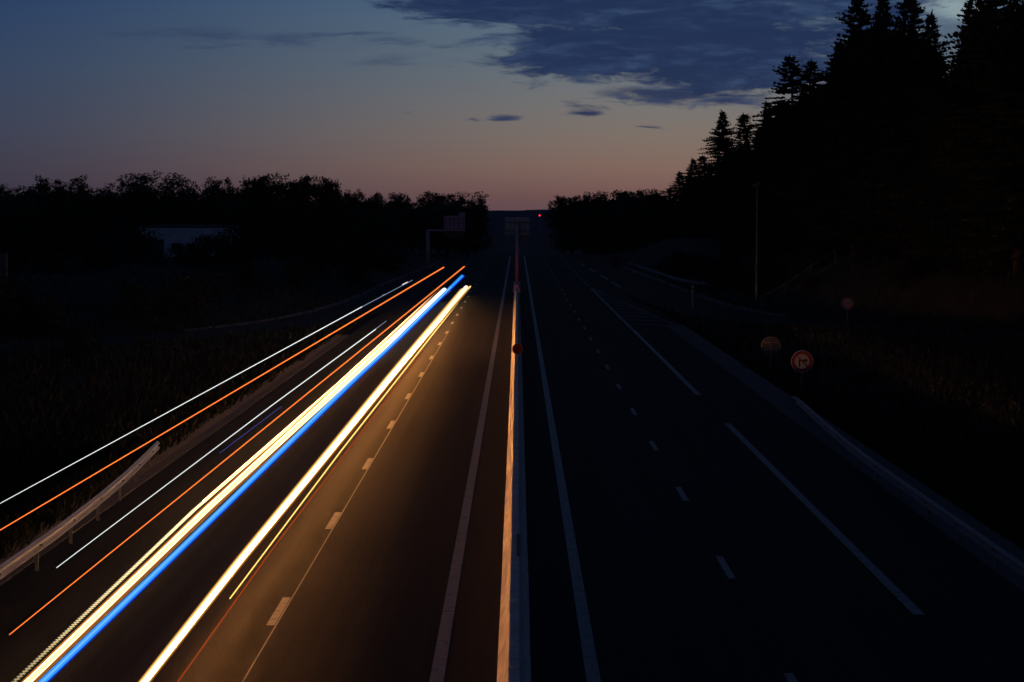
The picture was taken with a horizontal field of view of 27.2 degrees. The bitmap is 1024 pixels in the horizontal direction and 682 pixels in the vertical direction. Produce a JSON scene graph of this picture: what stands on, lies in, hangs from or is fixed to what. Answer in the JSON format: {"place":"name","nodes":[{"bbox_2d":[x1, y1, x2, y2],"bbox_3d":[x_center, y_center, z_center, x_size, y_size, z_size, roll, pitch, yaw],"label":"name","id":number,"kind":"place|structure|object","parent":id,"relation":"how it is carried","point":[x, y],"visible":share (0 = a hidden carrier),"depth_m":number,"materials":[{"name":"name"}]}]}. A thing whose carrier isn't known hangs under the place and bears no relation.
{"place":"outdoors","nodes":[
{"label":"outdoors","id":0,"kind":"place"},
{"bbox_2d":[0,307,361,503],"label":"light trail","id":1,"kind":"object","parent":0,"point":[189,400],"visible":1,"depth_m":50.70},
{"bbox_2d":[56,329,375,567],"bbox_3d":[-5.488,1.192,53.889,0.066,0.037,55.026,0,3,0],"label":"light trail","id":2,"kind":"object","parent":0,"point":[224,441],"visible":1,"depth_m":41.84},
{"bbox_2d":[0,260,482,347],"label":"slip road","id":3,"kind":"structure","parent":0,"point":[424,286],"depth_m":189.08,"materials":[{"name":"grey asphalt"}]},
{"bbox_2d":[38,275,464,681],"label":"blue trail","id":4,"kind":"object","parent":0,"point":[179,551],"visible":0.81,"depth_m":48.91,"materials":[{"name":"blue"}]},
{"bbox_2d":[203,288,441,501],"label":"headlight trail","id":5,"kind":"object","parent":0,"point":[272,441],"visible":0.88,"depth_m":79.20,"materials":[{"name":"white"}]},
{"bbox_2d":[229,286,470,598],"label":"yellow trail","id":6,"kind":"object","parent":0,"point":[339,453],"visible":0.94,"depth_m":64.87,"materials":[{"name":"yellow"}]},
{"bbox_2d":[0,0,1021,210],"label":"sky","id":7,"kind":"structure","parent":0,"point":[524,104],"materials":[{"name":"blue"}]},
{"bbox_2d":[0,242,1023,681],"bbox_3d":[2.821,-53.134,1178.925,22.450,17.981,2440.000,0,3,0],"label":"road","id":8,"kind":"structure","parent":0,"point":[804,594],"depth_m":53.03,"materials":[{"name":"black asphalt"}]},
{"bbox_2d":[12,502,204,681],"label":"beaded trail","id":9,"kind":"object","parent":8,"relation":"on","point":[153,549],"visible":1,"depth_m":41.97,"materials":[{"name":"white"}]},
{"bbox_2d":[34,430,298,681],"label":"filament trail","id":10,"kind":"object","parent":8,"relation":"on","point":[94,624],"visible":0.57,"depth_m":41.74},
{"bbox_2d":[21,290,440,681],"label":"headlight trail","id":11,"kind":"object","parent":8,"relation":"on","point":[70,641],"visible":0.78,"depth_m":51.49,"materials":[{"name":"white"}]},
{"bbox_2d":[33,288,441,681],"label":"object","id":12,"kind":"object","parent":8,"relation":"on","point":[143,578],"visible":0.07,"depth_m":47.37,"materials":[{"name":"paint"}]},
{"bbox_2d":[177,349,424,681],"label":"red trail","id":13,"kind":"object","parent":8,"relation":"on","point":[290,525],"visible":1,"depth_m":51.28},
{"bbox_2d":[138,288,469,681],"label":"headlight trail","id":14,"kind":"object","parent":8,"relation":"on","point":[211,596],"visible":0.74,"depth_m":52.20,"materials":[{"name":"white"}]},
{"bbox_2d":[242,330,449,681],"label":"sealed joint","id":15,"kind":"object","parent":8,"relation":"on","point":[325,541],"visible":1,"depth_m":51.06,"materials":[{"name":"grey asphalt"}]},
{"bbox_2d":[266,263,488,624],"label":"lane dashes","id":16,"kind":"object","parent":8,"relation":"on","point":[276,614],"visible":1,"depth_m":56.09,"materials":[{"name":"paint"}]},
{"bbox_2d":[388,288,445,342],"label":"headlight trail","id":17,"kind":"object","parent":8,"relation":"on","point":[412,319],"visible":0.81,"depth_m":146.30,"materials":[{"name":"white"}]},
{"bbox_2d":[497,283,530,681],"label":"median barrier","id":18,"kind":"object","parent":8,"relation":"on","point":[514,663],"visible":0.98,"depth_m":48.60,"materials":[{"name":"concrete"}]},
{"bbox_2d":[505,217,529,282],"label":"overhead sign","id":19,"kind":"object","parent":18,"relation":"on","point":[517,230],"visible":1,"depth_m":226.09,"materials":[{"name":"metal"}]},
{"bbox_2d":[429,256,600,681],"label":"edge line","id":20,"kind":"object","parent":8,"relation":"on","point":[443,643],"visible":0.98,"depth_m":52.37,"materials":[{"name":"paint"}]},
{"bbox_2d":[543,259,797,681],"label":"lane dashes","id":21,"kind":"object","parent":8,"relation":"on","point":[790,677],"visible":0.98,"depth_m":50.69,"materials":[{"name":"paint"}]},
{"bbox_2d":[591,288,924,614],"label":"shoulder line","id":22,"kind":"object","parent":8,"relation":"on","point":[906,601],"visible":1,"depth_m":58.06,"materials":[{"name":"paint"}]},
{"bbox_2d":[0,209,1023,561],"bbox_3d":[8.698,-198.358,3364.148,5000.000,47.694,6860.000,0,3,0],"label":"ground","id":23,"kind":"structure","parent":0,"point":[948,313],"depth_m":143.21,"materials":[{"name":"plant"}]},
{"bbox_2d":[17,183,58,206],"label":"broadleaf tree","id":24,"kind":"object","parent":23,"relation":"on","point":[47,195],"visible":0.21,"depth_m":363.92,"materials":[{"name":"green plant"}]},
{"bbox_2d":[49,174,96,247],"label":"broadleaf tree","id":25,"kind":"object","parent":23,"relation":"on","point":[64,191],"visible":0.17,"depth_m":369.99,"materials":[{"name":"green plant"}]},
{"bbox_2d":[0,441,159,579],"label":"guard rail","id":26,"kind":"object","parent":23,"relation":"on","point":[18,559],"visible":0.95,"depth_m":52.81,"materials":[{"name":"metal"}]},
{"bbox_2d":[87,210,169,259],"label":"bush","id":27,"kind":"object","parent":23,"relation":"on","point":[114,227],"visible":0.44,"depth_m":267.27,"materials":[{"name":"green plant"}]},
{"bbox_2d":[114,213,168,261],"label":"bush","id":28,"kind":"object","parent":23,"relation":"on","point":[137,240],"visible":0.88,"depth_m":261.26,"materials":[{"name":"green plant"}]},
{"bbox_2d":[113,170,189,224],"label":"broadleaf tree","id":29,"kind":"object","parent":23,"relation":"on","point":[143,191],"visible":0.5,"depth_m":367.09,"materials":[{"name":"green plant"}]},
{"bbox_2d":[0,334,348,585],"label":"gutter strip","id":30,"kind":"object","parent":23,"relation":"on","point":[161,461],"visible":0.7,"depth_m":74.61,"materials":[{"name":"concrete"}]},
{"bbox_2d":[136,225,240,257],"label":"warehouse","id":31,"kind":"structure","parent":23,"relation":"on","point":[184,232],"depth_m":309.76,"materials":[{"name":"metal"}]},
{"bbox_2d":[175,176,222,223],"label":"broadleaf tree","id":32,"kind":"object","parent":23,"relation":"on","point":[204,193],"visible":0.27,"depth_m":382.86,"materials":[{"name":"green plant"}]},
{"bbox_2d":[170,231,236,262],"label":"bush","id":33,"kind":"object","parent":23,"relation":"on","point":[205,239],"visible":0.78,"depth_m":261.55,"materials":[{"name":"green plant"}]},
{"bbox_2d":[200,177,240,224],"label":"broadleaf tree","id":34,"kind":"object","parent":23,"relation":"on","point":[223,193],"visible":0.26,"depth_m":383.55,"materials":[{"name":"green plant"}]},
{"bbox_2d":[0,267,443,529],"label":"marker trail","id":35,"kind":"object","parent":23,"relation":"on","point":[228,394],"visible":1,"depth_m":56.39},
{"bbox_2d":[200,222,243,263],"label":"bush","id":36,"kind":"object","parent":23,"relation":"on","point":[219,242],"visible":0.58,"depth_m":265.46,"materials":[{"name":"green plant"}]},
{"bbox_2d":[9,266,464,634],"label":"marker trail","id":37,"kind":"object","parent":23,"relation":"on","point":[243,445],"visible":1,"depth_m":43.76,"materials":[{"name":"orange"}]},
{"bbox_2d":[216,200,259,242],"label":"broadleaf tree","id":38,"kind":"object","parent":23,"relation":"on","point":[229,208],"visible":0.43,"depth_m":356.41,"materials":[{"name":"green plant"}]},
{"bbox_2d":[207,220,275,263],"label":"bush","id":39,"kind":"object","parent":23,"relation":"on","point":[238,231],"visible":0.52,"depth_m":267.29,"materials":[{"name":"green plant"}]},
{"bbox_2d":[234,172,291,248],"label":"broadleaf tree","id":40,"kind":"object","parent":23,"relation":"on","point":[262,188],"visible":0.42,"depth_m":392.34,"materials":[{"name":"green plant"}]},
{"bbox_2d":[274,175,321,203],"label":"broadleaf tree","id":41,"kind":"object","parent":23,"relation":"on","point":[304,188],"visible":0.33,"depth_m":397.48,"materials":[{"name":"green plant"}]},
{"bbox_2d":[182,260,444,330],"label":"gutter strip","id":42,"kind":"object","parent":23,"relation":"on","point":[323,307],"visible":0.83,"depth_m":184.50,"materials":[{"name":"concrete"}]},
{"bbox_2d":[303,193,357,244],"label":"broadleaf tree","id":43,"kind":"object","parent":23,"relation":"on","point":[331,207],"visible":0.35,"depth_m":350.85,"materials":[{"name":"green plant"}]},
{"bbox_2d":[311,176,352,242],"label":"broadleaf tree","id":44,"kind":"object","parent":23,"relation":"on","point":[327,185],"visible":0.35,"depth_m":402.58,"materials":[{"name":"green plant"}]},
{"bbox_2d":[338,189,371,240],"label":"broadleaf tree","id":45,"kind":"object","parent":23,"relation":"on","point":[355,200],"visible":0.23,"depth_m":418.01,"materials":[{"name":"green plant"}]},
{"bbox_2d":[351,191,395,249],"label":"broadleaf tree","id":46,"kind":"object","parent":23,"relation":"on","point":[372,203],"visible":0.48,"depth_m":437.97,"materials":[{"name":"green plant"}]},
{"bbox_2d":[369,192,413,246],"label":"broadleaf tree","id":47,"kind":"object","parent":23,"relation":"on","point":[399,202],"visible":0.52,"depth_m":458.26,"materials":[{"name":"green plant"}]},
{"bbox_2d":[397,199,434,251],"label":"broadleaf tree","id":48,"kind":"object","parent":23,"relation":"on","point":[413,224],"visible":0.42,"depth_m":478.05,"materials":[{"name":"green plant"}]},
{"bbox_2d":[416,196,451,251],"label":"broadleaf tree","id":49,"kind":"object","parent":23,"relation":"on","point":[436,204],"visible":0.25,"depth_m":518.55,"materials":[{"name":"green plant"}]},
{"bbox_2d":[407,204,466,253],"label":"broadleaf tree","id":50,"kind":"object","parent":23,"relation":"on","point":[436,211],"visible":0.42,"depth_m":467.83,"materials":[{"name":"green plant"}]},
{"bbox_2d":[423,217,465,255],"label":"broadleaf tree","id":51,"kind":"object","parent":23,"relation":"on","point":[440,225],"visible":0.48,"depth_m":421.43,"materials":[{"name":"green plant"}]},
{"bbox_2d":[426,213,464,266],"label":"cantilever sign","id":52,"kind":"object","parent":23,"relation":"on","point":[454,226],"visible":1,"depth_m":329.76,"materials":[{"name":"metal"}]},
{"bbox_2d":[416,190,485,253],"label":"broadleaf tree","id":53,"kind":"object","parent":23,"relation":"on","point":[429,195],"visible":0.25,"depth_m":543.68,"materials":[{"name":"green plant"}]},
{"bbox_2d":[441,191,488,254],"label":"broadleaf tree","id":54,"kind":"object","parent":23,"relation":"on","point":[476,207],"visible":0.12,"depth_m":557.15,"materials":[{"name":"green plant"}]},
{"bbox_2d":[452,218,478,255],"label":"broadleaf tree","id":55,"kind":"object","parent":23,"relation":"on","point":[469,225],"visible":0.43,"depth_m":448.83,"materials":[{"name":"green plant"}]},
{"bbox_2d":[451,216,495,254],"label":"broadleaf tree","id":56,"kind":"object","parent":23,"relation":"on","point":[479,230],"visible":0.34,"depth_m":542.14,"materials":[{"name":"green plant"}]},
{"bbox_2d":[548,195,581,253],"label":"broadleaf tree","id":57,"kind":"object","parent":23,"relation":"on","point":[560,204],"visible":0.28,"depth_m":598.03,"materials":[{"name":"green plant"}]},
{"bbox_2d":[543,201,600,253],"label":"broadleaf tree","id":58,"kind":"object","parent":23,"relation":"on","point":[554,218],"visible":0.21,"depth_m":603.60,"materials":[{"name":"green plant"}]},
{"bbox_2d":[553,191,606,254],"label":"broadleaf tree","id":59,"kind":"object","parent":23,"relation":"on","point":[572,209],"visible":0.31,"depth_m":558.18,"materials":[{"name":"green plant"}]},
{"bbox_2d":[592,189,645,250],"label":"broadleaf tree","id":60,"kind":"object","parent":23,"relation":"on","point":[611,204],"visible":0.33,"depth_m":507.03,"materials":[{"name":"green plant"}]},
{"bbox_2d":[607,188,660,247],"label":"broadleaf tree","id":61,"kind":"object","parent":23,"relation":"on","point":[631,210],"visible":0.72,"depth_m":487.47,"materials":[{"name":"green plant"}]},
{"bbox_2d":[635,187,675,242],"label":"broadleaf tree","id":62,"kind":"object","parent":23,"relation":"on","point":[656,208],"visible":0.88,"depth_m":472.64,"materials":[{"name":"green plant"}]},
{"bbox_2d":[642,171,686,239],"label":"spruce tree","id":63,"kind":"object","parent":23,"relation":"on","point":[677,194],"visible":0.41,"depth_m":468.19,"materials":[{"name":"green plant"}]},
{"bbox_2d":[655,256,689,278],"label":"bush","id":64,"kind":"object","parent":23,"relation":"on","point":[675,266],"visible":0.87,"depth_m":268.63,"materials":[{"name":"green plant"}]},
{"bbox_2d":[662,158,714,237],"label":"spruce tree","id":65,"kind":"object","parent":23,"relation":"on","point":[689,178],"visible":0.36,"depth_m":428.34,"materials":[{"name":"green plant"}]},
{"bbox_2d":[674,155,708,237],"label":"spruce tree","id":66,"kind":"object","parent":23,"relation":"on","point":[702,164],"visible":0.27,"depth_m":413.33,"materials":[{"name":"green plant"}]},
{"bbox_2d":[681,172,707,237],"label":"spruce tree","id":67,"kind":"object","parent":23,"relation":"on","point":[696,203],"visible":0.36,"depth_m":408.08,"materials":[{"name":"green plant"}]},
{"bbox_2d":[622,267,789,316],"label":"gutter strip","id":68,"kind":"object","parent":23,"relation":"on","point":[704,297],"visible":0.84,"depth_m":205.96,"materials":[{"name":"concrete"}]},
{"bbox_2d":[681,109,742,233],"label":"spruce tree","id":69,"kind":"object","parent":23,"relation":"on","point":[722,143],"visible":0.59,"depth_m":316.24,"materials":[{"name":"green plant"}]},
{"bbox_2d":[695,113,759,230],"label":"spruce tree","id":70,"kind":"object","parent":23,"relation":"on","point":[740,168],"visible":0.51,"depth_m":304.23,"materials":[{"name":"green plant"}]},
{"bbox_2d":[716,100,774,239],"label":"spruce tree","id":71,"kind":"object","parent":23,"relation":"on","point":[758,151],"visible":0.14,"depth_m":283.49,"materials":[{"name":"green plant"}]},
{"bbox_2d":[751,183,759,308],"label":"lamp post","id":72,"kind":"object","parent":23,"relation":"on","point":[754,303],"visible":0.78,"depth_m":183.78,"materials":[{"name":"metal"}]},
{"bbox_2d":[707,54,805,244],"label":"spruce tree","id":73,"kind":"object","parent":23,"relation":"on","point":[781,107],"visible":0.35,"depth_m":242.26,"materials":[{"name":"green plant"}]},
{"bbox_2d":[761,337,780,370],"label":"round sign","id":74,"kind":"object","parent":23,"relation":"on","point":[770,346],"visible":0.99,"depth_m":110.27,"materials":[{"name":"metal"}]},
{"bbox_2d":[727,59,823,234],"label":"spruce tree","id":75,"kind":"object","parent":23,"relation":"on","point":[807,76],"visible":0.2,"depth_m":234.25,"materials":[{"name":"green plant"}]},
{"bbox_2d":[746,89,806,238],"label":"spruce tree","id":76,"kind":"object","parent":23,"relation":"on","point":[778,180],"visible":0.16,"depth_m":235.41,"materials":[{"name":"green plant"}]},
{"bbox_2d":[747,87,815,244],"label":"spruce tree","id":77,"kind":"object","parent":23,"relation":"on","point":[789,166],"visible":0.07,"depth_m":225.78,"materials":[{"name":"green plant"}]},
{"bbox_2d":[765,87,823,238],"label":"spruce tree","id":78,"kind":"object","parent":23,"relation":"on","point":[796,159],"visible":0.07,"depth_m":221.23,"materials":[{"name":"green plant"}]},
{"bbox_2d":[775,94,822,246],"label":"spruce tree","id":79,"kind":"object","parent":23,"relation":"on","point":[803,157],"visible":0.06,"depth_m":217.84,"materials":[{"name":"green plant"}]},
{"bbox_2d":[791,350,812,394],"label":"round sign","id":80,"kind":"object","parent":23,"relation":"on","point":[801,361],"visible":0.99,"depth_m":97.19,"materials":[{"name":"metal"}]},
{"bbox_2d":[789,263,826,293],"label":"bush","id":81,"kind":"object","parent":23,"relation":"on","point":[809,283],"visible":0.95,"depth_m":174.93,"materials":[{"name":"green plant"}]},
{"bbox_2d":[751,0,878,254],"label":"spruce tree","id":82,"kind":"object","parent":23,"relation":"on","point":[845,109],"visible":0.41,"depth_m":188.40,"materials":[{"name":"green plant"}]},
{"bbox_2d":[760,41,875,255],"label":"spruce tree","id":83,"kind":"object","parent":23,"relation":"on","point":[837,244],"visible":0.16,"depth_m":196.87,"materials":[{"name":"green plant"}]},
{"bbox_2d":[657,242,1023,549],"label":"verge grass","id":84,"kind":"structure","parent":23,"relation":"on","point":[976,509],"depth_m":85.02,"materials":[{"name":"green plant"}]},
{"bbox_2d":[667,325,1023,592],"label":"gutter strip","id":85,"kind":"object","parent":23,"relation":"on","point":[782,401],"visible":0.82,"depth_m":69.79,"materials":[{"name":"concrete"}]},
{"bbox_2d":[812,0,912,253],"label":"spruce tree","id":86,"kind":"object","parent":23,"relation":"on","point":[874,57],"visible":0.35,"depth_m":178.54,"materials":[{"name":"green plant"}]},
{"bbox_2d":[836,33,902,253],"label":"spruce tree","id":87,"kind":"object","parent":23,"relation":"on","point":[891,59],"visible":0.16,"depth_m":176.43,"materials":[{"name":"green plant"}]},
{"bbox_2d":[830,0,929,256],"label":"spruce tree","id":88,"kind":"object","parent":23,"relation":"on","point":[906,33],"visible":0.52,"depth_m":170.48,"materials":[{"name":"green plant"}]},
{"bbox_2d":[855,8,952,255],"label":"spruce tree","id":89,"kind":"object","parent":23,"relation":"on","point":[925,56],"visible":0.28,"depth_m":166.76,"materials":[{"name":"green plant"}]},
{"bbox_2d":[792,396,1023,577],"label":"guard rail","id":90,"kind":"object","parent":23,"relation":"on","point":[1005,557],"visible":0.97,"depth_m":56.35,"materials":[{"name":"metal"}]},
{"bbox_2d":[879,52,946,259],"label":"spruce tree","id":91,"kind":"object","parent":23,"relation":"on","point":[936,71],"visible":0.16,"depth_m":162.17,"materials":[{"name":"green plant"}]},
{"bbox_2d":[861,36,964,249],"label":"spruce tree","id":92,"kind":"object","parent":23,"relation":"on","point":[934,122],"visible":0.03,"depth_m":152.97,"materials":[{"name":"green plant"}]},
{"bbox_2d":[887,22,970,250],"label":"spruce tree","id":93,"kind":"object","parent":23,"relation":"on","point":[928,226],"visible":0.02,"depth_m":152.90,"materials":[{"name":"green plant"}]},
{"bbox_2d":[867,0,994,262],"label":"spruce tree","id":94,"kind":"object","parent":23,"relation":"on","point":[954,87],"visible":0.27,"depth_m":144.89,"materials":[{"name":"green plant"}]},
{"bbox_2d":[906,21,980,249],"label":"spruce tree","id":95,"kind":"object","parent":23,"relation":"on","point":[932,175],"visible":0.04,"depth_m":148.26,"materials":[{"name":"green plant"}]},
{"bbox_2d":[905,0,1023,271],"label":"spruce tree","id":96,"kind":"object","parent":23,"relation":"on","point":[967,154],"visible":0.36,"depth_m":137.00,"materials":[{"name":"green plant"}]},
{"bbox_2d":[912,22,1023,266],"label":"spruce tree","id":97,"kind":"object","parent":23,"relation":"on","point":[946,227],"visible":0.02,"depth_m":141.43,"materials":[{"name":"green plant"}]},
{"bbox_2d":[929,0,1023,276],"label":"spruce tree","id":98,"kind":"object","parent":23,"relation":"on","point":[1012,67],"visible":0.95,"depth_m":131.09,"materials":[{"name":"green plant"}]},
{"bbox_2d":[933,15,1023,261],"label":"spruce tree","id":99,"kind":"object","parent":23,"relation":"on","point":[1007,205],"visible":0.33,"depth_m":132.82,"materials":[{"name":"green plant"}]},
{"bbox_2d":[977,247,1012,273],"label":"bush","id":100,"kind":"object","parent":23,"relation":"on","point":[1001,264],"visible":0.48,"depth_m":136.90,"materials":[{"name":"green plant"}]},
{"bbox_2d":[575,267,996,335],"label":"slip road","id":101,"kind":"structure","parent":0,"point":[645,289],"depth_m":199.36,"materials":[{"name":"grey asphalt"}]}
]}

